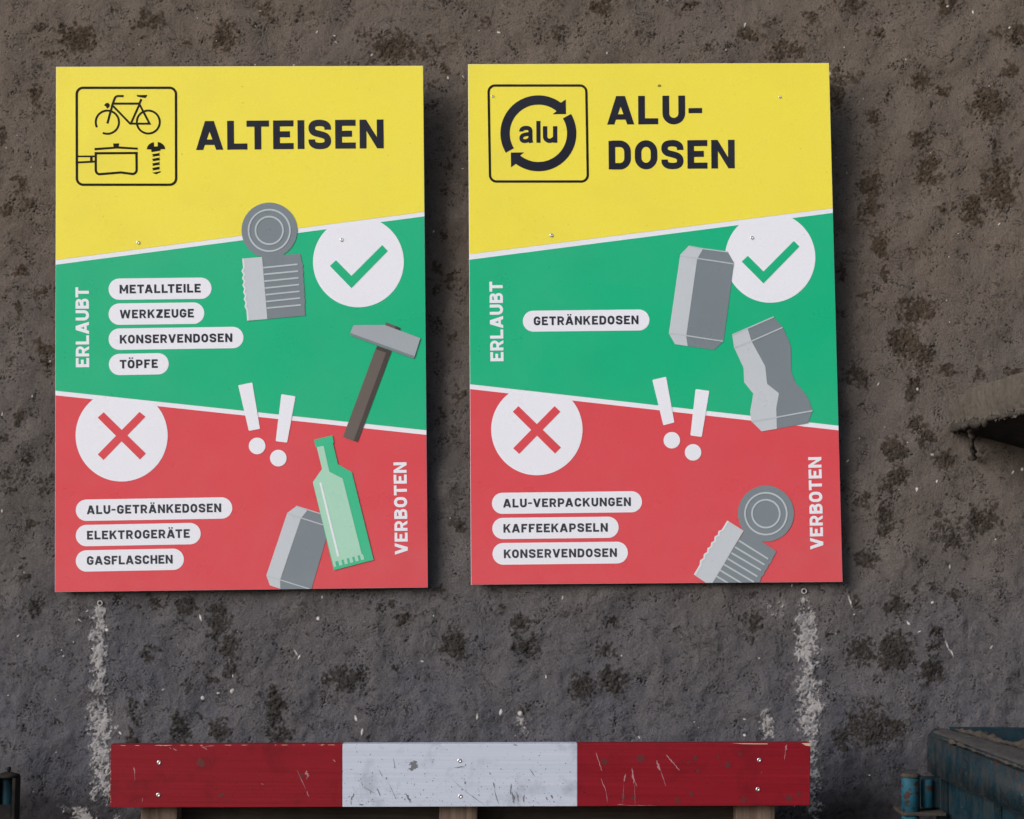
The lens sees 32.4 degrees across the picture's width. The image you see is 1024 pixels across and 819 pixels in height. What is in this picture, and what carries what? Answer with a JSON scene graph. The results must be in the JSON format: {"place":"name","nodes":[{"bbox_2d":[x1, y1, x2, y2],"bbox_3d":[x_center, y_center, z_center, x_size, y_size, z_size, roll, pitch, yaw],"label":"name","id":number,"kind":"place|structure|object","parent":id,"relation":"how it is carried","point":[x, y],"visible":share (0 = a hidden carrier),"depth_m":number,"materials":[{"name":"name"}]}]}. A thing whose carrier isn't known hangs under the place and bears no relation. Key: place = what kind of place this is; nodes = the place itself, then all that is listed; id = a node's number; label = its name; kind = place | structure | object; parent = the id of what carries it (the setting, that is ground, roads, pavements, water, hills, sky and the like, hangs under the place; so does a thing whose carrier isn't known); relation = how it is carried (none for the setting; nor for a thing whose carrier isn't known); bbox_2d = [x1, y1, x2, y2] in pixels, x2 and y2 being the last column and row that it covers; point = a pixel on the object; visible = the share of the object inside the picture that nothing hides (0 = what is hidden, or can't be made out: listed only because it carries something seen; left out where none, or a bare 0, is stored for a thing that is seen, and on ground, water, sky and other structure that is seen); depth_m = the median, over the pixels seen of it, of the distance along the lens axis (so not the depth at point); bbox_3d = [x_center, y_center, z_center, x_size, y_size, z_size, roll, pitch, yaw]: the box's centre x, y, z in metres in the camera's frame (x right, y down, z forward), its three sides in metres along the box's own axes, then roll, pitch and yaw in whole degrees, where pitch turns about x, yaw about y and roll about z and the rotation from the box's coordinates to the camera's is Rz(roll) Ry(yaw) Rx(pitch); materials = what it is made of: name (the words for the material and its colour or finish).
{"place":"outdoors","nodes":[
{"label":"outdoors","id":0,"kind":"place"},
{"bbox_2d":[0,767,20,818],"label":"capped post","id":1,"kind":"object","parent":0,"point":[10,783],"visible":1,"depth_m":3.15,"materials":[{"name":"metal"}]},
{"label":"ground","id":2,"kind":"structure","parent":0,"visible":0},
{"bbox_2d":[110,741,809,818],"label":"barrier board","id":3,"kind":"object","parent":2,"relation":"on","point":[580,780],"visible":1,"depth_m":3.21,"materials":[{"name":"red paint"}]},
{"bbox_2d":[0,0,1023,818],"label":"wall","id":4,"kind":"structure","parent":2,"relation":"on","point":[884,658],"depth_m":3.39,"materials":[{"name":"grey concrete"}]},
{"bbox_2d":[97,600,102,605],"bbox_3d":[-0.791,0.372,3.378,0.011,0.011,0.006,1,-4,0],"label":"wall plug","id":5,"kind":"object","parent":4,"relation":"attached to","point":[99,602],"depth_m":3.38,"materials":[{"name":"plastic"}]},
{"bbox_2d":[55,66,427,591],"bbox_3d":[-0.520,-0.156,3.385,0.727,1.017,0.062,1,-4,0],"label":"recycling sign","id":6,"kind":"object","parent":4,"relation":"attached to","point":[240,375],"visible":1,"depth_m":3.38,"materials":[{"name":"multicoloured plastic"}]},
{"bbox_2d":[468,63,842,584],"bbox_3d":[0.274,-0.166,3.386,0.726,1.009,0.062,1,-4,0],"label":"recycling sign","id":7,"kind":"object","parent":4,"relation":"attached to","point":[653,372],"visible":1,"depth_m":3.38,"materials":[{"name":"multicoloured"}]},
{"bbox_2d":[949,372,1023,460],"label":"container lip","id":8,"kind":"object","parent":4,"relation":"attached to","point":[993,410],"visible":1,"depth_m":3.21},
{"bbox_2d":[894,727,1023,818],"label":"skip container","id":9,"kind":"object","parent":2,"relation":"on","point":[977,772],"visible":1,"depth_m":3.08,"materials":[{"name":"blue metal"}]}
]}

